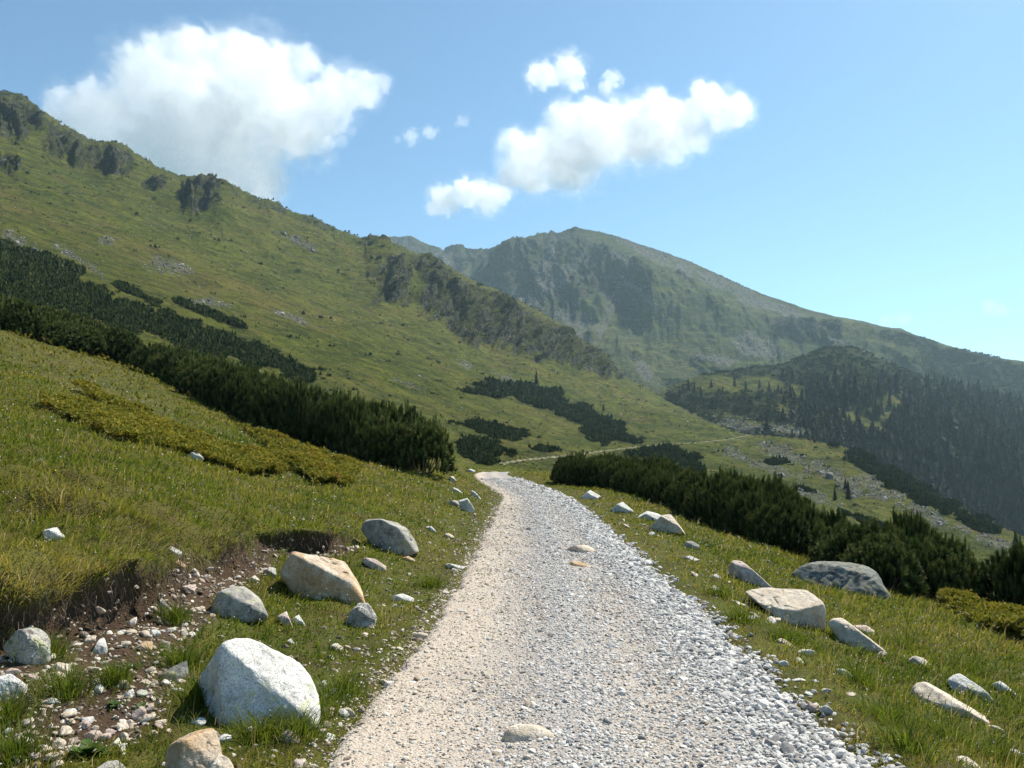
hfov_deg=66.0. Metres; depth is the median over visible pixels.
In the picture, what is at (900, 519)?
dwarf pine
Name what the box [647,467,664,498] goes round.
dwarf pine
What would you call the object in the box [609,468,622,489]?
dwarf pine
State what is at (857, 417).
spruce tree
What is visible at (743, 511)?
dwarf pine
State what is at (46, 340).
dwarf pine
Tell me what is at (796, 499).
dwarf pine
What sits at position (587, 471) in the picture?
dwarf pine
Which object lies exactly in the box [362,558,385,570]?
stone
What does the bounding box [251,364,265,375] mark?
dwarf pine
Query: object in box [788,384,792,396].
spruce tree
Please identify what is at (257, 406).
dwarf pine
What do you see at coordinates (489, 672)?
stone
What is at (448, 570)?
herbs
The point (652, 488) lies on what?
dwarf pine
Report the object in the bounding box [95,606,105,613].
stone
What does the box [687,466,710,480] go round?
dwarf pine
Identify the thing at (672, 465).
dwarf pine
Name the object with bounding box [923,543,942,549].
dwarf pine
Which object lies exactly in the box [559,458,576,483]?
dwarf pine
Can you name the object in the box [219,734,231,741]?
stone
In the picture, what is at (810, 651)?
stone
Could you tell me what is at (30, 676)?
stone
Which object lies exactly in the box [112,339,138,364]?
dwarf pine
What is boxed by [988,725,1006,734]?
stone
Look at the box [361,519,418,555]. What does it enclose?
boulder
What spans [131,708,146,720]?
stone
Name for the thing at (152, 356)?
dwarf pine
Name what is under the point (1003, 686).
boulder
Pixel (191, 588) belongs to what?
stone
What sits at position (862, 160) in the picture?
sky
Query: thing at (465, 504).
boulder
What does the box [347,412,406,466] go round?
dwarf pine
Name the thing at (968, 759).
stone
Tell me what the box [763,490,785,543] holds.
dwarf pine
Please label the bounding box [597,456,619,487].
dwarf pine
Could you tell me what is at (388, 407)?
dwarf pine
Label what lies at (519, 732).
rock
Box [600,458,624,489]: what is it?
dwarf pine
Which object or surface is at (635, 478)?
dwarf pine
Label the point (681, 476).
dwarf pine
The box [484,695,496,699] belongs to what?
stone
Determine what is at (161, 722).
stone
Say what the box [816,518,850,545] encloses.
dwarf pine
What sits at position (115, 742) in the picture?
stone
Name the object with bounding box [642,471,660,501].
dwarf pine
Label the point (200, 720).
stone
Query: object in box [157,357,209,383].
dwarf pine
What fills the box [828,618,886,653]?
boulder
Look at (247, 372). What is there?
dwarf pine
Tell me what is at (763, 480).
dwarf pine
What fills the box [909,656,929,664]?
boulder
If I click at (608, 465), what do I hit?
dwarf pine
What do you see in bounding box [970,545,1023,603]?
dwarf pine
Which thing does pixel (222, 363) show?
dwarf pine
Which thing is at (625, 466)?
dwarf pine
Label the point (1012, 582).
dwarf pine
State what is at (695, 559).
stone
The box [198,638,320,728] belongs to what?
boulder
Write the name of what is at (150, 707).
stone
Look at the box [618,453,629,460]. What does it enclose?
dwarf pine
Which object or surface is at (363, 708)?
stone
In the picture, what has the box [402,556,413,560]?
stone
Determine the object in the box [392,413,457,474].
dwarf pine
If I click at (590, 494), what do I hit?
boulder
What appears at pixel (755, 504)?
dwarf pine
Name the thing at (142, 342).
dwarf pine
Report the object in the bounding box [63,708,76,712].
stone
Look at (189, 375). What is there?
dwarf pine
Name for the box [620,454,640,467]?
dwarf pine
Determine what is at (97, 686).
stone
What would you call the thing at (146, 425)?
ground cover
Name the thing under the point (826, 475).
scree
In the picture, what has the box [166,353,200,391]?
dwarf pine
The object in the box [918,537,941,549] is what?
dwarf pine
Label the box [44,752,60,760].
stone
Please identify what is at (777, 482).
dwarf pine
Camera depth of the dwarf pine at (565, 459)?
33.68 m
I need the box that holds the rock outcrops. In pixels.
[0,89,1018,556]
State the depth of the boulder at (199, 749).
3.59 m
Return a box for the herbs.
[0,352,1023,767]
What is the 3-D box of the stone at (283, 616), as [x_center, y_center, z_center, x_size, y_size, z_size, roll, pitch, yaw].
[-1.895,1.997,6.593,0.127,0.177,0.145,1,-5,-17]
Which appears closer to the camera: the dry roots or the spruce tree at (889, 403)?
the dry roots
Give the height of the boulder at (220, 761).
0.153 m
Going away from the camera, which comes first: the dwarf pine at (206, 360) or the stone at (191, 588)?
the stone at (191, 588)
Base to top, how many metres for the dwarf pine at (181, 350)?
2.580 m
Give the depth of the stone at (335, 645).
6.27 m
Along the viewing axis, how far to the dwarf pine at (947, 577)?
13.78 m
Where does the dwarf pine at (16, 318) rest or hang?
on the ground at (46, 624)
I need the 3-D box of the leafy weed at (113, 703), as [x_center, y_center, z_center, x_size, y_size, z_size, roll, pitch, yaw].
[-2.209,1.776,4.385,0.099,0.031,0.084,-3,-5,34]
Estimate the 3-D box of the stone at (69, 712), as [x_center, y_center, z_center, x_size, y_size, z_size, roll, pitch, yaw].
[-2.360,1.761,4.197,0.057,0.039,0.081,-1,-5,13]
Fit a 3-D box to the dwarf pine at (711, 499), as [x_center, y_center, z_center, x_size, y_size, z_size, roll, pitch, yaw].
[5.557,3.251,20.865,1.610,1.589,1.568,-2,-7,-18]
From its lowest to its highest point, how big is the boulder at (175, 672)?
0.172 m
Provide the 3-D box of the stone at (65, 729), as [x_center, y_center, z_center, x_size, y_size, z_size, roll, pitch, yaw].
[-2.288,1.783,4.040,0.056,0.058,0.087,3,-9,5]
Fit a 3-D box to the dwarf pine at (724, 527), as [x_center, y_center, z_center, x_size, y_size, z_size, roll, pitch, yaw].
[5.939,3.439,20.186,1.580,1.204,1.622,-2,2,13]
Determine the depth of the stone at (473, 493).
23.55 m
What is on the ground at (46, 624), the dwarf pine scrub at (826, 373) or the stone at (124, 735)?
the stone at (124, 735)
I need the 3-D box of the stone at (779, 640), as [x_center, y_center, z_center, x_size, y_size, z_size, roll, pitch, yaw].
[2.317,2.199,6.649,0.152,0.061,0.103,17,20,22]
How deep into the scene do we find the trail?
171.70 m
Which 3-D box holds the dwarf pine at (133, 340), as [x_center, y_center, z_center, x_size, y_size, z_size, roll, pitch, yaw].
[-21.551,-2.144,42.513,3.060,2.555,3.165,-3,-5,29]
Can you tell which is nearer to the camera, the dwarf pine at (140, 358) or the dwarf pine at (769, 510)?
the dwarf pine at (769, 510)
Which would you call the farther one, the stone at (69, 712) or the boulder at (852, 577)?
the boulder at (852, 577)
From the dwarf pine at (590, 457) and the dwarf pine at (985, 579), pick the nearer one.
the dwarf pine at (985, 579)
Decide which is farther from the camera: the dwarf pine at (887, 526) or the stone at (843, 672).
the dwarf pine at (887, 526)
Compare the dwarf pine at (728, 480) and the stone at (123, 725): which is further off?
the dwarf pine at (728, 480)
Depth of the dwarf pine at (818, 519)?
19.63 m
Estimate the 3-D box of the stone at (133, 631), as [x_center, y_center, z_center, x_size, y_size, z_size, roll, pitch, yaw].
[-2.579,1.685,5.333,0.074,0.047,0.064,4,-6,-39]
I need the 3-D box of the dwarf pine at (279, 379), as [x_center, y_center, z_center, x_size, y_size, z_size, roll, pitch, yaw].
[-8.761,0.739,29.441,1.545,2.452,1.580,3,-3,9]
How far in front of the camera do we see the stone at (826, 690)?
5.18 m
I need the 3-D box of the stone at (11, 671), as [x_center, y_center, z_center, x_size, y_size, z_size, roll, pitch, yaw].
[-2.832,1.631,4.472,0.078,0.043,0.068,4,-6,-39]
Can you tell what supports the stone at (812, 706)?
on the ground at (46, 624)
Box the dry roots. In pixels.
[0,513,355,642]
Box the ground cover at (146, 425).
[0,329,1023,635]
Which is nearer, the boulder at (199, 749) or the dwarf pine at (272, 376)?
the boulder at (199, 749)
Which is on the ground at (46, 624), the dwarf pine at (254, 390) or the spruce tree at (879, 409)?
the dwarf pine at (254, 390)
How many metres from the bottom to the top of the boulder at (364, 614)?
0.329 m
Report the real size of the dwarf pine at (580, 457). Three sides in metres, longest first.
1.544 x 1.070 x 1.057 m
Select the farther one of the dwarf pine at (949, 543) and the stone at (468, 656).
the dwarf pine at (949, 543)
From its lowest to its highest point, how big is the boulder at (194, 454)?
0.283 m
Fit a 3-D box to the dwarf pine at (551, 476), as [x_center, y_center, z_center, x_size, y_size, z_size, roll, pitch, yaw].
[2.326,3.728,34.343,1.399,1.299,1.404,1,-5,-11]
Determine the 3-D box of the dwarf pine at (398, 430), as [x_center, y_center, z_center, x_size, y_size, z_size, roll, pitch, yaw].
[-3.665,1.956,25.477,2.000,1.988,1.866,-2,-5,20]
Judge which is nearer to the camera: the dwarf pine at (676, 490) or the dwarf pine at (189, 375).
the dwarf pine at (676, 490)
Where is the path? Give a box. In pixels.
[327,472,872,767]
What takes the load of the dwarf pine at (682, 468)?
on the ground at (46, 624)
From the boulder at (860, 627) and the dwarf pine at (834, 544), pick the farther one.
the dwarf pine at (834, 544)
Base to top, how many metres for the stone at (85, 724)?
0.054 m
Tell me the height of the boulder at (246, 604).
0.433 m
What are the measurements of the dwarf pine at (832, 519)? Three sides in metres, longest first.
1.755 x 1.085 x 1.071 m
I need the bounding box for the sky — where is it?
[0,0,1023,360]
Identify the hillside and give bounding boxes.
[0,91,1023,566]
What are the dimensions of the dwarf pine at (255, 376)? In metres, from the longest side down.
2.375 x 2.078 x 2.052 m
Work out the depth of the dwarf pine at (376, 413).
26.64 m
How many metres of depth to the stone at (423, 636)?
6.70 m
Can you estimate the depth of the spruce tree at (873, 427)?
665.86 m
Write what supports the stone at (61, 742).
on the ground at (46, 624)
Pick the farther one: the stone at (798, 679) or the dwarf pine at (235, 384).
the dwarf pine at (235, 384)
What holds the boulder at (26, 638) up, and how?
on the ground at (46, 624)
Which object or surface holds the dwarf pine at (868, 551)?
on the ground at (46, 624)
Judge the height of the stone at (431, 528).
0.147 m
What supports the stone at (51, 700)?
on the ground at (46, 624)
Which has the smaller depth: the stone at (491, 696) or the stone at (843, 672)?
the stone at (491, 696)
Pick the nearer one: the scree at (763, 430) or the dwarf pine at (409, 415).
the dwarf pine at (409, 415)
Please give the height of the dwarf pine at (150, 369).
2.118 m
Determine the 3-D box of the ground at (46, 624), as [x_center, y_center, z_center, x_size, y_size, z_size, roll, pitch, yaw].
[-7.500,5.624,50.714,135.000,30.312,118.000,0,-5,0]
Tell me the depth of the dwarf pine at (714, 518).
20.15 m
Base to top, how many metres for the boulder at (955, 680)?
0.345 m
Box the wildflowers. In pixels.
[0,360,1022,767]
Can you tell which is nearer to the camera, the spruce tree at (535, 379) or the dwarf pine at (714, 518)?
the dwarf pine at (714, 518)
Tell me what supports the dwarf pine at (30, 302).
on the ground at (46, 624)
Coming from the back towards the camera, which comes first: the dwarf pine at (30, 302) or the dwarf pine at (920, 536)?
the dwarf pine at (30, 302)
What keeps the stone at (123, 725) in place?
on the ground at (46, 624)
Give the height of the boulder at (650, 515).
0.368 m
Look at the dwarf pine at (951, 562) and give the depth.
13.57 m
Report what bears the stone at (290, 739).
on the ground at (46, 624)
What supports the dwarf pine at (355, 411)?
on the ground at (46, 624)
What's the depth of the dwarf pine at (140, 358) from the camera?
40.48 m
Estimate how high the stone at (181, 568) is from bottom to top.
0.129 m
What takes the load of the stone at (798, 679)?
on the ground at (46, 624)
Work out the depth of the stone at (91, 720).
4.17 m
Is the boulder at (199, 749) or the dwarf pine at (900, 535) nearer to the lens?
the boulder at (199, 749)
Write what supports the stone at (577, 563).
on the path
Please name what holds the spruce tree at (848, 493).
on the hillside
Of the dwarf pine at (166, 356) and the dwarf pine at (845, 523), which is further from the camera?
the dwarf pine at (166, 356)
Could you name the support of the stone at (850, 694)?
on the ground at (46, 624)
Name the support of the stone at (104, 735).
on the ground at (46, 624)
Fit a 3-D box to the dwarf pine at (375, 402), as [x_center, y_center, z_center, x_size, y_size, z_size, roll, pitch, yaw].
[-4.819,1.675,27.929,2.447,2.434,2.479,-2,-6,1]
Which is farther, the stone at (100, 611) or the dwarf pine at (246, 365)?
the dwarf pine at (246, 365)
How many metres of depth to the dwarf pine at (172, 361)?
36.45 m
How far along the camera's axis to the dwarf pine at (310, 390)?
28.22 m
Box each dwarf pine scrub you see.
[0,236,1003,533]
[660,323,1023,397]
[664,345,1023,531]
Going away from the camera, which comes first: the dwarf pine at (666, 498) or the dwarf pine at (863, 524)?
the dwarf pine at (863, 524)
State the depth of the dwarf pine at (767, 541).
18.81 m
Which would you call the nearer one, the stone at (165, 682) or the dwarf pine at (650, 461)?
the stone at (165, 682)
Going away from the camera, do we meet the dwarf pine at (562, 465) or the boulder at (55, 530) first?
the boulder at (55, 530)
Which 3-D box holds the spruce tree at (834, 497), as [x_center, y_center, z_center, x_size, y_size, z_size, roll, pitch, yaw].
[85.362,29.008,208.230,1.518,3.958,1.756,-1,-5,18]
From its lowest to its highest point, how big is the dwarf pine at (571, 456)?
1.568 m
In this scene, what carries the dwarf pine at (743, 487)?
on the ground at (46, 624)
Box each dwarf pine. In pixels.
[0,294,13,302]
[0,297,27,306]
[0,299,45,333]
[0,303,21,323]
[0,306,49,337]
[2,308,44,337]
[21,299,44,310]
[27,303,55,335]
[33,320,71,342]
[39,334,92,351]
[46,317,69,331]
[53,333,112,355]
[54,310,90,324]
[58,321,110,357]
[59,324,102,352]
[78,323,124,359]
[81,318,109,329]
[83,322,141,362]
[100,329,143,361]
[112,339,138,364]
[127,341,170,372]
[141,351,167,373]
[142,346,192,377]
[153,345,191,377]
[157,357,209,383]
[160,351,192,381]
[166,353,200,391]
[167,344,198,355]
[172,359,212,395]
[175,352,224,391]
[190,371,219,398]
[197,362,234,404]
[205,354,228,362]
[209,360,247,412]
[211,358,259,371]
[218,369,253,416]
[231,381,253,422]
[234,362,258,371]
[238,367,259,384]
[238,374,276,425]
[247,377,297,428]
[249,371,269,381]
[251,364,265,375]
[259,374,286,422]
[259,377,312,436]
[260,369,277,381]
[269,383,322,431]
[273,379,314,438]
[291,396,332,448]
[295,396,337,447]
[306,385,332,402]
[314,386,356,453]
[329,387,343,396]
[330,388,343,439]
[333,389,373,459]
[343,398,394,457]
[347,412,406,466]
[367,398,395,415]
[369,416,429,469]
[374,399,395,417]
[383,398,430,465]
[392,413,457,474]
[549,458,570,480]
[553,455,570,483]
[553,459,574,484]
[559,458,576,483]
[564,456,587,485]
[566,451,585,459]
[571,453,585,483]
[575,456,598,485]
[578,456,599,486]
[584,458,608,487]
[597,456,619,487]
[597,457,622,487]
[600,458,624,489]
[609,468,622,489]
[615,460,635,490]
[617,463,639,492]
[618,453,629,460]
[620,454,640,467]
[622,462,650,494]
[626,465,642,494]
[634,462,660,495]
[635,452,656,464]
[637,467,661,499]
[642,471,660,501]
[645,455,660,469]
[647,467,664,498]
[647,468,678,502]
[653,472,676,503]
[658,453,679,467]
[659,478,686,507]
[663,465,698,506]
[664,461,679,472]
[670,479,685,509]
[674,471,711,511]
[675,475,700,517]
[677,466,693,472]
[678,476,718,521]
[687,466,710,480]
[694,477,738,527]
[700,485,742,528]
[710,493,750,534]
[711,465,731,485]
[711,466,736,476]
[715,471,741,487]
[716,495,749,534]
[719,491,749,532]
[724,493,759,537]
[727,468,746,480]
[733,475,760,494]
[736,504,800,550]
[740,472,761,484]
[741,497,775,540]
[743,485,780,507]
[745,499,791,548]
[747,473,773,486]
[761,498,811,553]
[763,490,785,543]
[765,469,791,497]
[772,481,821,548]
[793,503,824,549]
[799,531,822,555]
[804,523,827,555]
[807,537,838,562]
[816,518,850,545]
[816,526,845,545]
[817,503,827,520]
[817,522,881,575]
[822,524,849,555]
[823,505,847,528]
[828,516,857,534]
[838,527,928,596]
[841,518,887,554]
[867,516,900,535]
[880,533,922,593]
[881,529,941,599]
[883,508,910,533]
[886,530,905,540]
[894,549,970,601]
[897,518,942,544]
[905,507,934,538]
[912,544,988,602]
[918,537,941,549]
[923,528,971,568]
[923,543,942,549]
[957,535,977,567]
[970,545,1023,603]
[991,534,1023,606]
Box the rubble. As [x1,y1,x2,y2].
[0,431,501,767]
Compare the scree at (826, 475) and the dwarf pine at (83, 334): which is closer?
the dwarf pine at (83, 334)
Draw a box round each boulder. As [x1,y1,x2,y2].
[0,674,27,699]
[3,627,50,664]
[42,527,64,539]
[97,760,124,767]
[156,661,188,681]
[165,728,221,767]
[189,451,203,461]
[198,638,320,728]
[208,754,233,767]
[211,586,267,622]
[280,551,364,604]
[345,603,376,627]
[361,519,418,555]
[458,498,474,511]
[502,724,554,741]
[580,490,600,499]
[610,502,633,512]
[637,511,660,520]
[650,514,684,535]
[728,560,771,587]
[745,588,825,631]
[792,561,890,598]
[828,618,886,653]
[854,625,874,634]
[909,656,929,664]
[910,682,989,724]
[948,673,994,702]
[993,681,1015,694]
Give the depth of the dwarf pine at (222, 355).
38.74 m
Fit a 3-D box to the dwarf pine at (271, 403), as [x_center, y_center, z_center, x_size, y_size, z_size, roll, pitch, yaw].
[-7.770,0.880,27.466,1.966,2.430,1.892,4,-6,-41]
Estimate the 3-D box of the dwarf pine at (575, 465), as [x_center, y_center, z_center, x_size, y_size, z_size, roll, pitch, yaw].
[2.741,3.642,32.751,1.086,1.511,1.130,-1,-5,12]
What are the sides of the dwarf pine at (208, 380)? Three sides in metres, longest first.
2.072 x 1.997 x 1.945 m
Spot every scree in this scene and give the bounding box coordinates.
[0,157,1013,549]
[1,95,1001,549]
[435,231,847,384]
[705,415,808,436]
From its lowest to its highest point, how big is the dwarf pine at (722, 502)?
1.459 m
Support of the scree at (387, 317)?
on the hillside
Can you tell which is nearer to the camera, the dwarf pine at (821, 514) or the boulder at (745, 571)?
the boulder at (745, 571)
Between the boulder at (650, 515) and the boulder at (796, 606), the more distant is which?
the boulder at (650, 515)
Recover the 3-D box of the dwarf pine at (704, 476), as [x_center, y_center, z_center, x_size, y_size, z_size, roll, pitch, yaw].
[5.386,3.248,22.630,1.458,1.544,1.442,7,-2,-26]
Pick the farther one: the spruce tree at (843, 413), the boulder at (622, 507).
the spruce tree at (843, 413)
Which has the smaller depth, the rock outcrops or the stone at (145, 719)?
the stone at (145, 719)
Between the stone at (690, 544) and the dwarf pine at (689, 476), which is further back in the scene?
the dwarf pine at (689, 476)
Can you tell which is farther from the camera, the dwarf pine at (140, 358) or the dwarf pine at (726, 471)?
the dwarf pine at (140, 358)
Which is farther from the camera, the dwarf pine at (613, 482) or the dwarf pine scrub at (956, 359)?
the dwarf pine scrub at (956, 359)
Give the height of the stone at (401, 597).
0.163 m
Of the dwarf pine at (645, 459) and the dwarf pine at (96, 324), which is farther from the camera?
the dwarf pine at (96, 324)
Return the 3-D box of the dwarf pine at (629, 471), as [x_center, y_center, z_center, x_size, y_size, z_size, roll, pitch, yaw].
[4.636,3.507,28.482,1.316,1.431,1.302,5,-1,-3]
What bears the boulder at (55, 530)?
on the ground at (46, 624)
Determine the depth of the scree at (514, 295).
1810.99 m
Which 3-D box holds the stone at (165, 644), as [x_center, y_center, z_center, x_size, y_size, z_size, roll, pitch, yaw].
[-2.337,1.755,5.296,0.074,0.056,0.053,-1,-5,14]
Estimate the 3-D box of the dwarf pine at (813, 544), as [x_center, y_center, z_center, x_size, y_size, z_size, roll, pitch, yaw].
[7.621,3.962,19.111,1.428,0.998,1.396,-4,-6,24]
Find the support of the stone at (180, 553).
on the ground at (46, 624)
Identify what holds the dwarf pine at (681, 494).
on the ground at (46, 624)
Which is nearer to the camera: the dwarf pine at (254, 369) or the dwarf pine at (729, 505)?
the dwarf pine at (729, 505)
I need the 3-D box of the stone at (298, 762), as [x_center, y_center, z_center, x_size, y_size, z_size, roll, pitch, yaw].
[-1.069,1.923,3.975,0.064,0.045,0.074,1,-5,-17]
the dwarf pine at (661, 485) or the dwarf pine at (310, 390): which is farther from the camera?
the dwarf pine at (310, 390)
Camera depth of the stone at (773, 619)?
8.02 m
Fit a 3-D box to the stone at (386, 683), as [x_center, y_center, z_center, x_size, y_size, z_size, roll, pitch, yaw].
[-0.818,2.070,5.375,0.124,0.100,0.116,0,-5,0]
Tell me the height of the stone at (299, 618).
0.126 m
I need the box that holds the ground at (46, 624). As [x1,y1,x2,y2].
[0,330,1023,767]
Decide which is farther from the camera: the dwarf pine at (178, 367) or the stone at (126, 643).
the dwarf pine at (178, 367)
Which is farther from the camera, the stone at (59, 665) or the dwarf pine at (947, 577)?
the dwarf pine at (947, 577)
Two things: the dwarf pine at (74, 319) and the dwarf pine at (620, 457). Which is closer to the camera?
the dwarf pine at (620, 457)
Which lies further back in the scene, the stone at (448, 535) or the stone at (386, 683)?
the stone at (448, 535)
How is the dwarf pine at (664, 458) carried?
on the ground at (46, 624)
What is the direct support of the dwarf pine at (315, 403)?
on the ground at (46, 624)
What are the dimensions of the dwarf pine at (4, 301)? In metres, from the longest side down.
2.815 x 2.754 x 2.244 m
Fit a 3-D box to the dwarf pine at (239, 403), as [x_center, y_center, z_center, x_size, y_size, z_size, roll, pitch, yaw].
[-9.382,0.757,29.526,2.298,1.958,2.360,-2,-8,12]
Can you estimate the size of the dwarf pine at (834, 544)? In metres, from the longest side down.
1.444 x 1.428 x 1.246 m
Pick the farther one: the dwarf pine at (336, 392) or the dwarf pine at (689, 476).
the dwarf pine at (336, 392)
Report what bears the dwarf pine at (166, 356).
on the ground at (46, 624)
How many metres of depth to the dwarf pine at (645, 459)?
29.55 m
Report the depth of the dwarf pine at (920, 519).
19.69 m
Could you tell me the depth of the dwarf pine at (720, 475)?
21.52 m
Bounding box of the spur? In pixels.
[659,347,1023,532]
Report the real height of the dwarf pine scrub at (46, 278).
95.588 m
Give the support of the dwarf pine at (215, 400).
on the ground at (46, 624)
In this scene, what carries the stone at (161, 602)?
on the ground at (46, 624)
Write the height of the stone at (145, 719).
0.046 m
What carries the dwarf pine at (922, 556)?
on the ground at (46, 624)
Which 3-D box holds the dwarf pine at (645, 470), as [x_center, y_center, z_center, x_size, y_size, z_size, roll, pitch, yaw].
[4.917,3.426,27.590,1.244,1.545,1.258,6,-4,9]
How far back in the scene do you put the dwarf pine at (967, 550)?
18.31 m
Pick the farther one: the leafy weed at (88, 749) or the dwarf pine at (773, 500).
the dwarf pine at (773, 500)
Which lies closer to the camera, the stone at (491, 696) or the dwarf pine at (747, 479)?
the stone at (491, 696)
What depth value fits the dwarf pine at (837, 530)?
16.95 m
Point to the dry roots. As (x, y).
(191, 557)
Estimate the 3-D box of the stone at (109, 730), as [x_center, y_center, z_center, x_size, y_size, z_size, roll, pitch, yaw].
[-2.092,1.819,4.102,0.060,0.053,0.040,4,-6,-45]
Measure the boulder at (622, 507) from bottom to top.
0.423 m
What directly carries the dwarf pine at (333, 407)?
on the ground at (46, 624)
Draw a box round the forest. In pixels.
[763,363,1023,535]
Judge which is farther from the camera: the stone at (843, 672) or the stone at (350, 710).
the stone at (843, 672)
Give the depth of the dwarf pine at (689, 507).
21.46 m
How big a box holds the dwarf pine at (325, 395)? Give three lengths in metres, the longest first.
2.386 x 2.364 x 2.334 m
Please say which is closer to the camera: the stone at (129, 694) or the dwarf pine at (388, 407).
the stone at (129, 694)
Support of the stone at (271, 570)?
on the ground at (46, 624)
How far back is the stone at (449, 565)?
10.37 m
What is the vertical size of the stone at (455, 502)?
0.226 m
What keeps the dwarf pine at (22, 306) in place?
on the ground at (46, 624)
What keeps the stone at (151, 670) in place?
on the ground at (46, 624)
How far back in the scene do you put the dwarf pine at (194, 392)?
31.39 m
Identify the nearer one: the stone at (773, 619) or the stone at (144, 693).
the stone at (144, 693)
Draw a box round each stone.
[5,668,20,674]
[20,718,33,725]
[27,673,36,678]
[30,752,40,759]
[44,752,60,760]
[46,698,60,704]
[50,760,63,767]
[51,662,70,671]
[51,671,65,677]
[52,739,65,747]
[59,725,71,736]
[60,710,75,717]
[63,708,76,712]
[67,737,79,744]
[79,720,90,728]
[81,716,93,723]
[84,635,95,642]
[87,666,100,672]
[87,730,101,740]
[92,638,107,653]
[93,684,103,694]
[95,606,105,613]
[98,733,111,739]
[104,728,116,734]
[109,738,120,748]
[114,680,127,688]
[117,722,128,729]
[120,732,128,741]
[121,641,130,646]
[124,689,134,697]
[125,629,136,633]
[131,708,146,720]
[135,641,152,652]
[136,689,147,696]
[139,714,154,722]
[141,630,149,636]
[144,703,153,711]
[145,666,155,672]
[150,629,160,635]
[154,719,165,724]
[156,598,168,613]
[159,641,169,647]
[163,680,170,685]
[164,546,181,559]
[166,627,175,632]
[171,559,185,572]
[182,584,195,593]
[190,717,205,726]
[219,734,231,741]
[248,575,259,581]
[266,567,275,577]
[277,729,299,742]
[278,611,292,627]
[291,615,305,625]
[294,758,305,767]
[330,643,343,650]
[339,708,347,717]
[343,707,354,716]
[358,705,364,712]
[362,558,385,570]
[380,704,391,709]
[383,681,393,687]
[391,594,413,601]
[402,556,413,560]
[413,632,427,639]
[426,526,435,532]
[443,533,453,538]
[446,500,459,506]
[446,563,465,569]
[465,655,480,657]
[471,490,480,498]
[482,669,493,675]
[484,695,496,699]
[566,545,594,552]
[568,561,590,566]
[683,556,699,560]
[684,541,698,548]
[767,616,775,623]
[778,638,794,646]
[792,678,805,681]
[798,649,813,656]
[807,700,818,712]
[821,688,831,692]
[836,669,852,676]
[846,692,855,696]
[956,756,980,767]
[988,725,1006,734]
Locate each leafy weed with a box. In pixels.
[69,738,111,757]
[106,699,123,706]
[133,703,147,710]
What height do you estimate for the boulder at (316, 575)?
0.801 m
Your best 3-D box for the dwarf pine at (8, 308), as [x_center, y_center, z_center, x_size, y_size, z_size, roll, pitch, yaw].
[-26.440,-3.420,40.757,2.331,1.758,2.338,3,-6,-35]
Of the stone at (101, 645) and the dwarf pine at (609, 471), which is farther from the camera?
the dwarf pine at (609, 471)
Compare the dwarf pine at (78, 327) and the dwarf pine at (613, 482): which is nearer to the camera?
the dwarf pine at (613, 482)
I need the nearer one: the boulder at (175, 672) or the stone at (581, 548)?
the boulder at (175, 672)
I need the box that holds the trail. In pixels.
[499,435,747,464]
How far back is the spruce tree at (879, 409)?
744.85 m
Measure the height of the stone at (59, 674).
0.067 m
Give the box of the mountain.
[389,227,1023,400]
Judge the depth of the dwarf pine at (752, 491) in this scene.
20.14 m
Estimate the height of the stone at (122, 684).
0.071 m
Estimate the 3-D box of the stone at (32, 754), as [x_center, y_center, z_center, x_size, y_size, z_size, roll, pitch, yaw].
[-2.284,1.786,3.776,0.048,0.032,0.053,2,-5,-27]
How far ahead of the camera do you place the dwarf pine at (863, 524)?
14.99 m
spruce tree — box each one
[533,371,538,384]
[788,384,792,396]
[832,487,836,500]
[841,403,847,417]
[845,480,852,499]
[855,409,858,421]
[870,421,876,436]
[877,402,880,415]
[886,393,893,406]
[1008,531,1018,557]
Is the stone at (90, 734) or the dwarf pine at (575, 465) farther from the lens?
the dwarf pine at (575, 465)
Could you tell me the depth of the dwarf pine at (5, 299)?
42.19 m
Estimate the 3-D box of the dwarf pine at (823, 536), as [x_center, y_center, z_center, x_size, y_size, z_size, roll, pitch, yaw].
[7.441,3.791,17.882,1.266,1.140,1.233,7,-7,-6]
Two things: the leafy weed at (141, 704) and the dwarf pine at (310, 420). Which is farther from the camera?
the dwarf pine at (310, 420)
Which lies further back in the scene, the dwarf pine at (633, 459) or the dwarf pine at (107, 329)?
the dwarf pine at (107, 329)
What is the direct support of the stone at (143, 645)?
on the ground at (46, 624)
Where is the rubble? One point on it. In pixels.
(130, 722)
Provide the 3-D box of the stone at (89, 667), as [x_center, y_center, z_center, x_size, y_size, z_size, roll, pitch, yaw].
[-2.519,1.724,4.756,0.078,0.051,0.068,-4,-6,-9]
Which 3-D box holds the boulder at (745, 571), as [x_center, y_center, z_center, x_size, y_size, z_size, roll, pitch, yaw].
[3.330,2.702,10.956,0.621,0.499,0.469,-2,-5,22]

